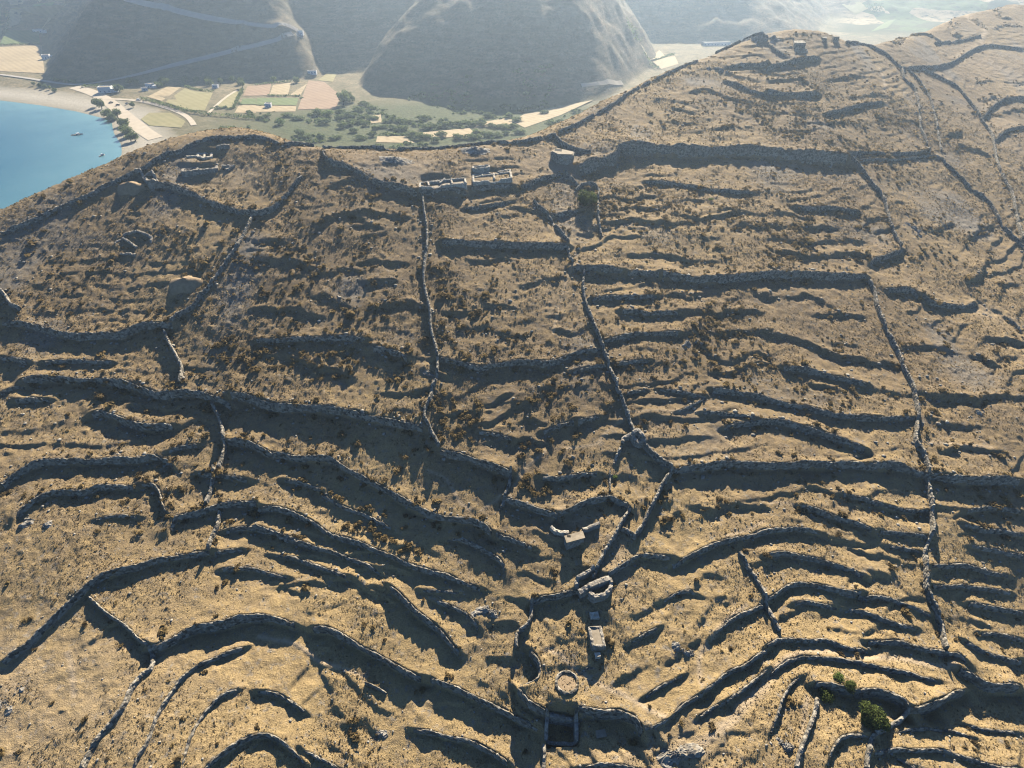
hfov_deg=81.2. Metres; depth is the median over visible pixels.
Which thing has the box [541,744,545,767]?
field wall
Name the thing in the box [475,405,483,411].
shrub
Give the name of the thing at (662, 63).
field
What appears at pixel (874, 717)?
enclosure tree
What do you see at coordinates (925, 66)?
field wall
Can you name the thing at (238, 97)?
hedge
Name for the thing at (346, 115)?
valley bush
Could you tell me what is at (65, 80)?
hedge
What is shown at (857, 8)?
field
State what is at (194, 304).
field wall
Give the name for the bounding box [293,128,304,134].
valley bush
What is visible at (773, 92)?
terrace wall
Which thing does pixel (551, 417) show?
shrub
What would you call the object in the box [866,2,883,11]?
hedge
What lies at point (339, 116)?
valley bush
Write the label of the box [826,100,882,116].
terrace wall
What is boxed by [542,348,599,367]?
terrace wall
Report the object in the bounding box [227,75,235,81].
tree
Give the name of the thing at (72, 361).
terrace wall
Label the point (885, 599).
terrace wall
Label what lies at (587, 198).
hillside tree
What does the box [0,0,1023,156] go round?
valley terrain
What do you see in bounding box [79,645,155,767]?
field wall
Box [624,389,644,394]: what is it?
terrace wall
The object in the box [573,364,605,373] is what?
terrace wall
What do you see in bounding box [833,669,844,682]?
green bush
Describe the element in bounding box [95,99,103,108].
tree
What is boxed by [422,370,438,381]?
rock outcrop
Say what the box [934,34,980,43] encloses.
field wall
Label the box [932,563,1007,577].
terrace wall
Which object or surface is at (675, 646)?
rock outcrop
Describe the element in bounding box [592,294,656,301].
terrace wall
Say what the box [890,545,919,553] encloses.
terrace wall
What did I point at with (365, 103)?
valley bush
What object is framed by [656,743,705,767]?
rock outcrop
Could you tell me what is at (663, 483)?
field wall
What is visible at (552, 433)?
loose stones
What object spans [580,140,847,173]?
terrace wall
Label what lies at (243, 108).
field
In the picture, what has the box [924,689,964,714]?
terrace wall
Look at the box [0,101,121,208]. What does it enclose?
sea
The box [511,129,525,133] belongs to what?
valley bush
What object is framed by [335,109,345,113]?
valley bush
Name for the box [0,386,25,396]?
terrace wall
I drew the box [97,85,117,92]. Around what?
house
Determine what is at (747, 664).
terrace wall
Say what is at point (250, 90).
field
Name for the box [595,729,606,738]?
stone slab
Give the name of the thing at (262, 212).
terrace wall
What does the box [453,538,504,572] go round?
terrace wall
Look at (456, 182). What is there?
excavated rooms
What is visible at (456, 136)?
valley bush
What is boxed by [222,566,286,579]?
terrace wall
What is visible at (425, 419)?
field wall
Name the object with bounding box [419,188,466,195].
terrace wall
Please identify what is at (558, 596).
terrace wall
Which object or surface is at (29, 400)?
terrace wall
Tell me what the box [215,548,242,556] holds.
terrace wall
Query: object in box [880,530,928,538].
terrace wall
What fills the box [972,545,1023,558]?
terrace wall
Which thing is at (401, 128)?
valley bush
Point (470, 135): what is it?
valley bush
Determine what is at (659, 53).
field
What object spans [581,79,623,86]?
dirt track
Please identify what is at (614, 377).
field wall
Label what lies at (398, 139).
field
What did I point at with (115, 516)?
terrace wall
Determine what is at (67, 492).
terrace wall
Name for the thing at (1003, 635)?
terrace wall
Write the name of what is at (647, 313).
terrace wall
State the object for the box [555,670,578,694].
threshing floor
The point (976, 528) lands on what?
terrace wall
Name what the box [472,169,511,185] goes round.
excavated rooms
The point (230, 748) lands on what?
terrace wall
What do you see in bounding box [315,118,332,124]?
valley bush
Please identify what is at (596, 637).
ruined building
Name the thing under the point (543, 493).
shrub
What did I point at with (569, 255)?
field wall
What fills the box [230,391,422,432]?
terrace wall
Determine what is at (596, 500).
terrace wall
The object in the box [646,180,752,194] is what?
terrace wall
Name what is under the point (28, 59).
field
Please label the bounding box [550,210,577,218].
terrace wall
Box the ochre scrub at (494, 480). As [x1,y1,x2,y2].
[0,8,1023,767]
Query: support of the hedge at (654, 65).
on the valley terrain at (391, 56)
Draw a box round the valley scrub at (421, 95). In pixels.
[208,60,582,148]
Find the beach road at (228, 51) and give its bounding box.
[0,32,303,84]
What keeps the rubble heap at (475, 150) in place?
on the hillside
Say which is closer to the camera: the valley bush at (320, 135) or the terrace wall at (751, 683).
the terrace wall at (751, 683)
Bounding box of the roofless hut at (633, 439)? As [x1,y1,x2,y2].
[621,428,646,447]
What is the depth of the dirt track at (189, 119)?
604.02 m
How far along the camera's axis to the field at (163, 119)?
569.03 m
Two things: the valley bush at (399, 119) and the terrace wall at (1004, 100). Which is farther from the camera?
the valley bush at (399, 119)
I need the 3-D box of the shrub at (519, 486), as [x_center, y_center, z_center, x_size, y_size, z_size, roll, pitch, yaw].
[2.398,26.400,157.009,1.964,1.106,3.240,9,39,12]
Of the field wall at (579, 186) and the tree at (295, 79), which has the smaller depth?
the field wall at (579, 186)
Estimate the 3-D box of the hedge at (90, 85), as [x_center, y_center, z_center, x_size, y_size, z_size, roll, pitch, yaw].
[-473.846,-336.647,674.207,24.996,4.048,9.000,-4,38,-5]
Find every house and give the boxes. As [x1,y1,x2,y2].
[32,29,46,32]
[41,54,51,59]
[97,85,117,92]
[144,82,156,87]
[264,102,271,107]
[307,70,316,74]
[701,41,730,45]
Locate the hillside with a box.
[0,4,1023,767]
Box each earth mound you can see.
[117,181,145,194]
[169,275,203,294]
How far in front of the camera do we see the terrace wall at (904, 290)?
215.85 m
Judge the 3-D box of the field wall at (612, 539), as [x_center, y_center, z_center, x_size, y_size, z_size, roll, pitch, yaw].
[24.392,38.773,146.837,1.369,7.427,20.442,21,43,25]
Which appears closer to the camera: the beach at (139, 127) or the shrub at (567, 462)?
the shrub at (567, 462)
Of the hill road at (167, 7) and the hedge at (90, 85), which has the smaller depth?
the hedge at (90, 85)
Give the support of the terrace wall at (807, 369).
on the hillside
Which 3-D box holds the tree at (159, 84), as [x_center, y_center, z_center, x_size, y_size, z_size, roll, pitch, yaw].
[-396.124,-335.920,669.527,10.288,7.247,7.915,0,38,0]
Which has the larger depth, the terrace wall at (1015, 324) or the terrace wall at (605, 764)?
the terrace wall at (1015, 324)
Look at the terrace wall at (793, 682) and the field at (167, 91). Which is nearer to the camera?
the terrace wall at (793, 682)
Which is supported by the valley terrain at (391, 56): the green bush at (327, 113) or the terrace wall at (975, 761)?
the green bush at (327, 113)
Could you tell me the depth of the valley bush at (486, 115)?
568.37 m
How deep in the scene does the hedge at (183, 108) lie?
583.40 m
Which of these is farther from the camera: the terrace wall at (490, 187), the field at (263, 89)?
the field at (263, 89)
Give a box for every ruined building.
[134,168,158,189]
[181,165,218,176]
[186,152,212,159]
[588,612,605,651]
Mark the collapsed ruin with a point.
(131, 243)
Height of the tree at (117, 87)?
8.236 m
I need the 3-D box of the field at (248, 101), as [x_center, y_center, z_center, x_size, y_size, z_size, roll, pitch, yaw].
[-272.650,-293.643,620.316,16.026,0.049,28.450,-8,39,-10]
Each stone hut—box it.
[550,148,573,164]
[550,522,599,549]
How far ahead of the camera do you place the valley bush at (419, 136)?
511.93 m
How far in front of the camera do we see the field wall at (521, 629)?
136.63 m
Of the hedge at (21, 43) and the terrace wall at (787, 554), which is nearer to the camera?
the terrace wall at (787, 554)
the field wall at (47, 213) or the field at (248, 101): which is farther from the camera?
the field at (248, 101)
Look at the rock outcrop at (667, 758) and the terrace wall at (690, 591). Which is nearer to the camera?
the rock outcrop at (667, 758)
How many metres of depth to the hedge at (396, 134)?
523.99 m
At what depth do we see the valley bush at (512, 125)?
539.21 m
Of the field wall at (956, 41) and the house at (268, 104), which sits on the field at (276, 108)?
the house at (268, 104)
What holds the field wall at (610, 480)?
on the hillside
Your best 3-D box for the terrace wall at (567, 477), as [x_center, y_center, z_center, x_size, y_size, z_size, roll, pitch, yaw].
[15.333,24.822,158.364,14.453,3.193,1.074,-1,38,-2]
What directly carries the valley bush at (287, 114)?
on the valley terrain at (391, 56)
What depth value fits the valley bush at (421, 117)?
561.50 m
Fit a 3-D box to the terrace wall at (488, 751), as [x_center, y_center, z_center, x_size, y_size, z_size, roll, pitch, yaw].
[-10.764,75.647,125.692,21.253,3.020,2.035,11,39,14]
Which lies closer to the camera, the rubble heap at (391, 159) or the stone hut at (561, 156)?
the rubble heap at (391, 159)
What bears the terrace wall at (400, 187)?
on the hillside
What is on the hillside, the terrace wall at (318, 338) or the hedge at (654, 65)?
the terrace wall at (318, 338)
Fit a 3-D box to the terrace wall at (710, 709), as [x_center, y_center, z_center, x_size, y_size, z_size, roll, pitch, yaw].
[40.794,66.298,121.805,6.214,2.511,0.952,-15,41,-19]
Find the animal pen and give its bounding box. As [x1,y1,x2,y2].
[574,564,612,603]
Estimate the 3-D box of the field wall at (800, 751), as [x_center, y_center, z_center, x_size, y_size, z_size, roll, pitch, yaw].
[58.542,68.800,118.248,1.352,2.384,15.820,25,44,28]
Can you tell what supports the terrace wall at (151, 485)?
on the hillside
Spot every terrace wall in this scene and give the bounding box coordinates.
[0,356,27,365]
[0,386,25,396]
[1,453,172,488]
[2,320,172,341]
[2,551,209,664]
[15,397,48,403]
[16,484,134,519]
[22,374,231,410]
[43,359,111,364]
[88,596,147,645]
[92,410,173,431]
[96,514,136,521]
[132,647,243,767]
[142,482,166,513]
[149,175,302,215]
[151,613,294,652]
[168,443,197,453]
[170,501,256,531]
[182,689,237,767]
[198,472,246,482]
[205,732,304,767]
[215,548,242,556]
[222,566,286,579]
[225,524,297,539]
[227,437,491,535]
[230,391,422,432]
[256,335,364,342]
[256,527,380,574]
[257,505,479,590]
[258,690,304,712]
[275,554,345,578]
[285,479,320,491]
[303,751,337,767]
[313,625,420,681]
[321,493,390,529]
[322,150,416,196]
[372,346,406,361]
[390,585,459,655]
[413,729,507,765]
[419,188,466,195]
[423,589,458,593]
[430,677,536,731]
[437,601,478,629]
[440,357,541,371]
[440,449,509,477]
[442,239,566,250]
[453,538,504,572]
[465,201,511,210]
[471,184,511,190]
[479,431,511,440]
[496,532,531,549]
[505,497,557,521]
[517,688,556,723]
[521,174,562,189]
[526,649,540,683]
[534,588,577,605]
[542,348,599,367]
[543,420,573,434]
[543,472,596,481]
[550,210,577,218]
[559,495,628,518]
[573,264,622,273]
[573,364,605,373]
[574,706,642,736]
[578,416,599,425]
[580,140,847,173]
[582,666,595,671]
[584,762,634,767]
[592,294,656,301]
[604,331,677,343]
[607,553,670,576]
[613,359,647,366]
[622,309,677,315]
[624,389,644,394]
[627,269,658,277]
[631,627,656,643]
[645,719,668,730]
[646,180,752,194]
[646,675,681,698]
[660,389,704,397]
[662,270,865,283]
[664,589,695,602]
[670,692,702,719]
[673,460,1020,485]
[673,526,819,569]
[678,397,705,411]
[700,700,725,718]
[703,411,754,418]
[703,649,766,693]
[712,387,914,421]
[716,604,764,636]
[724,418,865,453]
[726,669,767,703]
[727,81,766,99]
[728,62,767,68]
[766,55,818,71]
[767,89,818,97]
[767,637,867,653]
[768,44,786,57]
[768,551,863,578]
[768,582,861,600]
[770,655,938,682]
[770,677,800,733]
[783,365,867,386]
[795,205,856,213]
[795,600,836,609]
[802,505,872,532]
[813,681,910,710]
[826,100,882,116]
[828,733,867,764]
[843,493,928,514]
[844,608,914,629]
[852,150,885,155]
[857,595,930,617]
[859,155,940,161]
[867,640,966,662]
[870,249,903,264]
[874,747,1016,767]
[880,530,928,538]
[888,286,918,299]
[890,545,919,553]
[893,150,927,155]
[897,758,916,767]
[899,727,972,738]
[909,701,932,714]
[922,294,975,309]
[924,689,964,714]
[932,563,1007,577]
[932,583,1010,595]
[957,668,1019,693]
[964,641,1021,664]
[965,523,1022,536]
[965,725,1018,734]
[967,505,1022,513]
[968,602,1022,615]
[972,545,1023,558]
[981,632,1022,642]
[982,96,1022,118]
[995,126,1023,141]
[1007,318,1022,333]
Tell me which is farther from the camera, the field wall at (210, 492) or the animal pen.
the field wall at (210, 492)
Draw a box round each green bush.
[274,117,285,124]
[311,108,321,115]
[321,110,333,116]
[818,686,834,702]
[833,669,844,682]
[843,680,856,693]
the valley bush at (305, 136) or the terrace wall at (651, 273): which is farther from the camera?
the valley bush at (305, 136)
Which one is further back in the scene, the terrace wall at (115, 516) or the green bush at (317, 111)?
the green bush at (317, 111)
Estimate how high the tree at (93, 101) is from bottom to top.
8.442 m
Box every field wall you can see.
[0,134,313,234]
[0,288,20,310]
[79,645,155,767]
[163,329,183,383]
[169,215,253,320]
[204,464,215,503]
[206,510,221,549]
[210,401,227,467]
[322,133,554,150]
[364,681,386,694]
[421,193,440,447]
[500,466,511,506]
[514,598,533,648]
[533,198,569,242]
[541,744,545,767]
[555,133,590,153]
[558,59,697,132]
[565,169,578,185]
[567,246,573,261]
[575,181,601,235]
[582,268,634,430]
[591,505,631,579]
[609,470,610,491]
[613,446,621,461]
[621,526,633,538]
[631,466,673,539]
[636,433,673,468]
[715,31,763,53]
[738,551,781,631]
[794,697,819,767]
[846,40,1023,69]
[850,152,902,246]
[863,733,876,767]
[867,278,949,650]
[874,707,912,735]
[901,67,930,152]
[906,67,941,151]
[921,67,1023,240]
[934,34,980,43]
[942,159,1023,247]
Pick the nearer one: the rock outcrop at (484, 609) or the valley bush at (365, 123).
the rock outcrop at (484, 609)
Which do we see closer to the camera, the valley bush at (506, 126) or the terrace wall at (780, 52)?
the terrace wall at (780, 52)
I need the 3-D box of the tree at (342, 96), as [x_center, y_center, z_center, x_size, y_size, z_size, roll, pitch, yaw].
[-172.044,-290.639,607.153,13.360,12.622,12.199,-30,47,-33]
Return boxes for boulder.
[594,652,600,658]
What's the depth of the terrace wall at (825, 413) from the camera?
173.84 m
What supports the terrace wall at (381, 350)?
on the hillside
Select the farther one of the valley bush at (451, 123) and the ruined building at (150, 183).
the valley bush at (451, 123)
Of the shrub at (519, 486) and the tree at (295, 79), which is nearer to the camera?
the shrub at (519, 486)
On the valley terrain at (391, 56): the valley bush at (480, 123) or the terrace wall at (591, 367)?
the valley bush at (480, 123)
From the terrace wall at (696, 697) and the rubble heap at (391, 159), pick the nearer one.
the terrace wall at (696, 697)
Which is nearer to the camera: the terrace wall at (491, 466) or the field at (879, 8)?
the terrace wall at (491, 466)
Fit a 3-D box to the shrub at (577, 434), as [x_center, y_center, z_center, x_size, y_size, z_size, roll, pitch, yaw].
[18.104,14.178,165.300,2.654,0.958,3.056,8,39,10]
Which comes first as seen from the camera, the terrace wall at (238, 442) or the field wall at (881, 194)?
the terrace wall at (238, 442)
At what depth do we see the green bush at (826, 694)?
123.61 m
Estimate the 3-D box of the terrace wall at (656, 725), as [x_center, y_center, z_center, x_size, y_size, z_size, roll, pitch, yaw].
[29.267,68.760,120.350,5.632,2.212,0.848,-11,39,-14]
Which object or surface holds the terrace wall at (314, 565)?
on the hillside
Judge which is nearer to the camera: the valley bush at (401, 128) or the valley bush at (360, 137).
the valley bush at (360, 137)
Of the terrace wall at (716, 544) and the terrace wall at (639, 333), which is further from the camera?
the terrace wall at (639, 333)
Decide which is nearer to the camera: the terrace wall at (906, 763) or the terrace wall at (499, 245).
the terrace wall at (906, 763)
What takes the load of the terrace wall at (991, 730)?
on the hillside
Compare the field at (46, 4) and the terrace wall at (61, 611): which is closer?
the terrace wall at (61, 611)
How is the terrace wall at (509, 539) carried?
on the hillside
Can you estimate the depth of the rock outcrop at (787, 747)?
116.25 m
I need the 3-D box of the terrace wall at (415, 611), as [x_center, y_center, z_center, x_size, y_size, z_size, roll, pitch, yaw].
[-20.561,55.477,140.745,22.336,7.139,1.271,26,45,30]
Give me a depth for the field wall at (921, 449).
161.25 m
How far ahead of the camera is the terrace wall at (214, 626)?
135.55 m
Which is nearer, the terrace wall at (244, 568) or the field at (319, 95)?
the terrace wall at (244, 568)
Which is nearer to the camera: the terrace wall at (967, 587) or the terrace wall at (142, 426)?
the terrace wall at (967, 587)
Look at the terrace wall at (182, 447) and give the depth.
161.99 m
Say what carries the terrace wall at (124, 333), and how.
on the hillside
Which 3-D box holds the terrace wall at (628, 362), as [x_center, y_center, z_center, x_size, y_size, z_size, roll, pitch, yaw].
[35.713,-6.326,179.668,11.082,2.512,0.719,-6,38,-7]
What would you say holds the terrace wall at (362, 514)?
on the hillside
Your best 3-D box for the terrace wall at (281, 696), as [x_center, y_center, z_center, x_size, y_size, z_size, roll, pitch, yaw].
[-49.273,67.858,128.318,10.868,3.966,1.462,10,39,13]
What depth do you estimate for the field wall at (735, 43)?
336.10 m
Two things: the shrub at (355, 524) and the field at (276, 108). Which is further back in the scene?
the field at (276, 108)
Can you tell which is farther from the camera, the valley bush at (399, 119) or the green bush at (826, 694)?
the valley bush at (399, 119)
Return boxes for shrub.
[119,497,129,505]
[133,530,143,534]
[353,520,361,526]
[368,520,373,529]
[403,541,412,547]
[414,547,422,555]
[414,687,424,693]
[436,406,442,412]
[438,416,447,424]
[445,670,453,678]
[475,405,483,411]
[517,481,523,489]
[536,492,545,495]
[550,416,559,421]
[563,459,572,465]
[568,402,578,409]
[572,431,581,438]
[626,737,636,745]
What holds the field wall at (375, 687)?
on the hillside
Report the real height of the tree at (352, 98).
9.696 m
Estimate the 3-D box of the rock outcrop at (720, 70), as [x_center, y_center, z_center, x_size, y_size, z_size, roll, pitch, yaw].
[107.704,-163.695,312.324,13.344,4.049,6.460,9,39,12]
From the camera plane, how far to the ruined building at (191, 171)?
221.70 m
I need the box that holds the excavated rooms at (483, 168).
[472,164,489,172]
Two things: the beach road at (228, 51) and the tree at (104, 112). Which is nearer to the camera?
the tree at (104, 112)
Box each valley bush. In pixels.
[281,112,293,116]
[291,115,304,119]
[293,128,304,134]
[298,134,312,138]
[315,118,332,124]
[315,132,325,138]
[327,134,342,139]
[334,114,344,119]
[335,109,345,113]
[336,121,346,127]
[340,113,351,117]
[344,121,354,125]
[349,128,357,131]
[351,106,364,111]
[351,134,368,139]
[352,120,365,123]
[361,102,370,105]
[362,121,371,125]
[365,105,378,108]
[365,115,378,119]
[366,131,376,136]
[386,124,395,128]
[388,117,395,121]
[393,125,409,130]
[395,117,406,121]
[404,130,419,136]
[413,133,423,139]
[415,115,429,119]
[419,124,433,128]
[423,133,433,138]
[430,136,440,141]
[431,123,440,127]
[434,131,446,136]
[439,121,448,127]
[448,120,457,126]
[450,133,463,138]
[455,120,465,125]
[461,133,477,138]
[462,120,476,126]
[476,121,486,125]
[481,112,490,117]
[482,131,493,136]
[493,123,506,128]
[493,133,503,136]
[502,124,512,128]
[509,117,521,121]
[509,123,518,128]
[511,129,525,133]
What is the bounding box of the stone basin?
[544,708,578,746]
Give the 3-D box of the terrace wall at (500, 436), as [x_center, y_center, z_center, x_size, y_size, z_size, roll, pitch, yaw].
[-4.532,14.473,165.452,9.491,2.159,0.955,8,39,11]
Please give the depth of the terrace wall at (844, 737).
117.62 m
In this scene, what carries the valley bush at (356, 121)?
on the valley terrain at (391, 56)
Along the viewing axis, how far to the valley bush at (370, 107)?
594.84 m
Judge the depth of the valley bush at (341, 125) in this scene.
540.83 m
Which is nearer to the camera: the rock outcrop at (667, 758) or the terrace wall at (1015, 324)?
the rock outcrop at (667, 758)
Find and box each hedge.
[0,42,40,44]
[50,77,75,82]
[80,83,102,87]
[140,97,255,118]
[184,85,213,91]
[232,87,243,108]
[254,80,292,84]
[267,94,299,96]
[378,133,403,135]
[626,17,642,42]
[643,50,658,68]
[654,52,674,60]
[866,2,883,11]
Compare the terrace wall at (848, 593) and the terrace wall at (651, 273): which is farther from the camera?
the terrace wall at (651, 273)
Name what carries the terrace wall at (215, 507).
on the hillside
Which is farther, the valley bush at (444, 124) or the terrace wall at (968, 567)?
the valley bush at (444, 124)
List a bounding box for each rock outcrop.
[0,687,24,715]
[1,517,33,527]
[23,518,52,527]
[368,729,387,748]
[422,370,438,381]
[470,605,501,621]
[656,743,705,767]
[671,641,693,656]
[681,338,697,348]
[706,66,727,72]
[745,31,781,46]
[776,732,793,752]
[903,222,926,236]
[956,400,981,419]
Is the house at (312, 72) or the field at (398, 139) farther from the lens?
the house at (312, 72)
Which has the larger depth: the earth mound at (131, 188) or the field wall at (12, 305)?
the earth mound at (131, 188)
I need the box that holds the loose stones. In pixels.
[0,11,1023,767]
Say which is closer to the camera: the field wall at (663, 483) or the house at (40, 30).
the field wall at (663, 483)
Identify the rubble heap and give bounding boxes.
[379,156,414,164]
[459,146,490,154]
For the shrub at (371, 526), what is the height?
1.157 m
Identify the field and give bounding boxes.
[0,30,39,43]
[0,45,44,72]
[5,4,65,27]
[8,0,41,4]
[32,2,54,6]
[141,113,184,127]
[148,87,180,100]
[166,88,212,110]
[218,91,237,107]
[235,105,255,112]
[240,98,255,103]
[243,85,255,95]
[256,83,270,95]
[256,98,297,104]
[256,106,295,111]
[270,83,290,94]
[291,84,306,94]
[298,80,338,108]
[319,72,336,81]
[370,114,381,122]
[376,136,413,142]
[423,128,472,137]
[474,118,511,127]
[513,100,591,126]
[648,50,663,59]
[653,55,677,68]
[842,2,867,14]
[871,2,889,13]
[871,19,895,31]
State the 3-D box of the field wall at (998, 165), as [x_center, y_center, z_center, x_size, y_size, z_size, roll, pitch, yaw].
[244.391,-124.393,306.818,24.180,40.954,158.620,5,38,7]
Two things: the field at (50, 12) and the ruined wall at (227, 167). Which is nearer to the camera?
the ruined wall at (227, 167)
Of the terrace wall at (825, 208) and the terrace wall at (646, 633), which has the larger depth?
the terrace wall at (825, 208)
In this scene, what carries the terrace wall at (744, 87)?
on the hillside
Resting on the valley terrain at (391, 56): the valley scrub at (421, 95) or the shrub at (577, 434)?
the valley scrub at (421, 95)
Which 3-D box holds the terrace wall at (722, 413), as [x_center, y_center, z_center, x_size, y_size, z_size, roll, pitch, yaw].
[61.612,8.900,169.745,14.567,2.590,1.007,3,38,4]
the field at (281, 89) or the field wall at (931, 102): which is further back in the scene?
the field at (281, 89)
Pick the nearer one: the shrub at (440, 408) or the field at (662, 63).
the shrub at (440, 408)
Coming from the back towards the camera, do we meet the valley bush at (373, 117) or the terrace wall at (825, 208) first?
the valley bush at (373, 117)
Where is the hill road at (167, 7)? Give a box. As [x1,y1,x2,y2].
[123,0,298,32]
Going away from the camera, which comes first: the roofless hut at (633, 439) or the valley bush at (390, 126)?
the roofless hut at (633, 439)
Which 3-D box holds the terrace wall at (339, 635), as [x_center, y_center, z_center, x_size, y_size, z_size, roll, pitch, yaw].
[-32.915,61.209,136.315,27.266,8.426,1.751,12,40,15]
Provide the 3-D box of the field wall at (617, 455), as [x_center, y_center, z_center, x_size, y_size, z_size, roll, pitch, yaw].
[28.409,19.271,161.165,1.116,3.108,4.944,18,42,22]
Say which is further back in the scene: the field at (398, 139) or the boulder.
the field at (398, 139)
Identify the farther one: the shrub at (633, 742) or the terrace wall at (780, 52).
the terrace wall at (780, 52)
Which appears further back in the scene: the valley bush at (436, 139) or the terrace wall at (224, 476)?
the valley bush at (436, 139)
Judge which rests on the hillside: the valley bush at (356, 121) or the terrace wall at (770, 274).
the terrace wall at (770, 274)
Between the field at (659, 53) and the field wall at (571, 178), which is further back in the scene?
the field at (659, 53)
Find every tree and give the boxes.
[91,98,97,105]
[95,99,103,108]
[100,109,110,116]
[106,113,117,121]
[111,108,121,117]
[112,84,123,91]
[116,118,122,124]
[118,124,126,131]
[119,125,134,134]
[121,118,129,125]
[123,132,134,141]
[125,77,132,83]
[130,132,138,140]
[131,78,139,83]
[153,81,163,87]
[160,78,168,84]
[204,78,213,85]
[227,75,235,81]
[293,76,299,82]
[336,92,349,104]
[346,93,354,102]
[578,189,597,205]
[858,700,890,731]
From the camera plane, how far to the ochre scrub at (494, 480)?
190.31 m
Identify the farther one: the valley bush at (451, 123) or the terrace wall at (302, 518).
the valley bush at (451, 123)
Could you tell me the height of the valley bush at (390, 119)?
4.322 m
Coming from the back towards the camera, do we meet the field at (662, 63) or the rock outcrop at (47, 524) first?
the field at (662, 63)
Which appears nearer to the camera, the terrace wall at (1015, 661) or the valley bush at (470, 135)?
the terrace wall at (1015, 661)
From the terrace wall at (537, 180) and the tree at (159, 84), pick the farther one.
the tree at (159, 84)
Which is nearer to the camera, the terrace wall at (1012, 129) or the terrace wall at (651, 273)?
the terrace wall at (651, 273)
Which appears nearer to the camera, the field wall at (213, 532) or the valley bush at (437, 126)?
the field wall at (213, 532)
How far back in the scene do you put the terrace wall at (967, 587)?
145.71 m
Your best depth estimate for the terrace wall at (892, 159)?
277.98 m
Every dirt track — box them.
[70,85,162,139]
[105,98,196,124]
[208,90,237,112]
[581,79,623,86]
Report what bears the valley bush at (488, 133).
on the valley terrain at (391, 56)
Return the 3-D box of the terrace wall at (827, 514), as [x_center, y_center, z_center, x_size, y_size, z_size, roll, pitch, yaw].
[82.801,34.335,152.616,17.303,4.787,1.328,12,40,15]
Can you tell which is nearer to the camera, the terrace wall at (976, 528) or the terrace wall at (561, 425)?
the terrace wall at (976, 528)
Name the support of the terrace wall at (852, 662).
on the hillside
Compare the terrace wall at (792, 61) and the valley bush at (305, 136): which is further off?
the valley bush at (305, 136)
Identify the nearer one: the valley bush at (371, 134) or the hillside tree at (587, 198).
the hillside tree at (587, 198)
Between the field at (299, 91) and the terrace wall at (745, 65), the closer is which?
the terrace wall at (745, 65)
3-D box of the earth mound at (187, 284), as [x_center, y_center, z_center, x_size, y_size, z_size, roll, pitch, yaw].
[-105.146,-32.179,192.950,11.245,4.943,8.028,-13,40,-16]
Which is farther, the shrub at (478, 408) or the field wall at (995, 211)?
the field wall at (995, 211)
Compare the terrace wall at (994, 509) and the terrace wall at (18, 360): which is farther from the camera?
the terrace wall at (18, 360)
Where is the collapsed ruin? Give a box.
[115,230,152,256]
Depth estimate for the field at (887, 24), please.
1045.31 m
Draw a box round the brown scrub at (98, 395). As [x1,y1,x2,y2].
[0,7,1023,767]
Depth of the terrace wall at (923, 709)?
123.49 m
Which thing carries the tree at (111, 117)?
on the valley terrain at (391, 56)
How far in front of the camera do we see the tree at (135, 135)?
519.66 m
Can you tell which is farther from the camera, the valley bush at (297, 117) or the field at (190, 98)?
the field at (190, 98)
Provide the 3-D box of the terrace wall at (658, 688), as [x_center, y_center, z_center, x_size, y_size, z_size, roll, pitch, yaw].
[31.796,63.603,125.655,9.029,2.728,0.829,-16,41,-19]
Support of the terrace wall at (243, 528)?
on the hillside
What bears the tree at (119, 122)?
on the valley terrain at (391, 56)
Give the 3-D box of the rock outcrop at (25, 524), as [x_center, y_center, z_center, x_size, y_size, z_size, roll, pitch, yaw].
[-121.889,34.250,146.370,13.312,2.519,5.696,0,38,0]
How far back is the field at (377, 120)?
562.00 m
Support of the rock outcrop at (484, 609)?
on the hillside
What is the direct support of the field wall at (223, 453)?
on the hillside
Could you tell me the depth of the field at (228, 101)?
622.78 m
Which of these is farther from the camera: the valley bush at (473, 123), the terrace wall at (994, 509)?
the valley bush at (473, 123)
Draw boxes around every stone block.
[793,40,805,49]
[832,34,839,42]
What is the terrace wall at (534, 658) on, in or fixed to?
on the hillside
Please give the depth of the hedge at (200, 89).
658.10 m
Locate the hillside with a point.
(72, 692)
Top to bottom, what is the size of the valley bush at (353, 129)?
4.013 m
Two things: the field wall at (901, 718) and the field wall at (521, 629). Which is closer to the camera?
the field wall at (901, 718)
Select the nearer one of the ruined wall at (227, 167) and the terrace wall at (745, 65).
the ruined wall at (227, 167)
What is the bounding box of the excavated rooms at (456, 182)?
[419,178,466,189]
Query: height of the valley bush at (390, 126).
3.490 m
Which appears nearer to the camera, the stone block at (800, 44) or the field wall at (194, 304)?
the field wall at (194, 304)
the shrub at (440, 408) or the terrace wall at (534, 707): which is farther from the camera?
the shrub at (440, 408)
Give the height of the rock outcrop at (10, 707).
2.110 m
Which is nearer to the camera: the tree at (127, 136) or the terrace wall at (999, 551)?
the terrace wall at (999, 551)
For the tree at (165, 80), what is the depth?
675.47 m
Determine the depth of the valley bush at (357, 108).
587.78 m
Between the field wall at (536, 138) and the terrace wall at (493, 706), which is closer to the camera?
the terrace wall at (493, 706)
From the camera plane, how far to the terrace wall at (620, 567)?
143.72 m
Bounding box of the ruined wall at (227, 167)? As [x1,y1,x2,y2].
[216,144,234,171]
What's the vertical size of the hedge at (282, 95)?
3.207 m

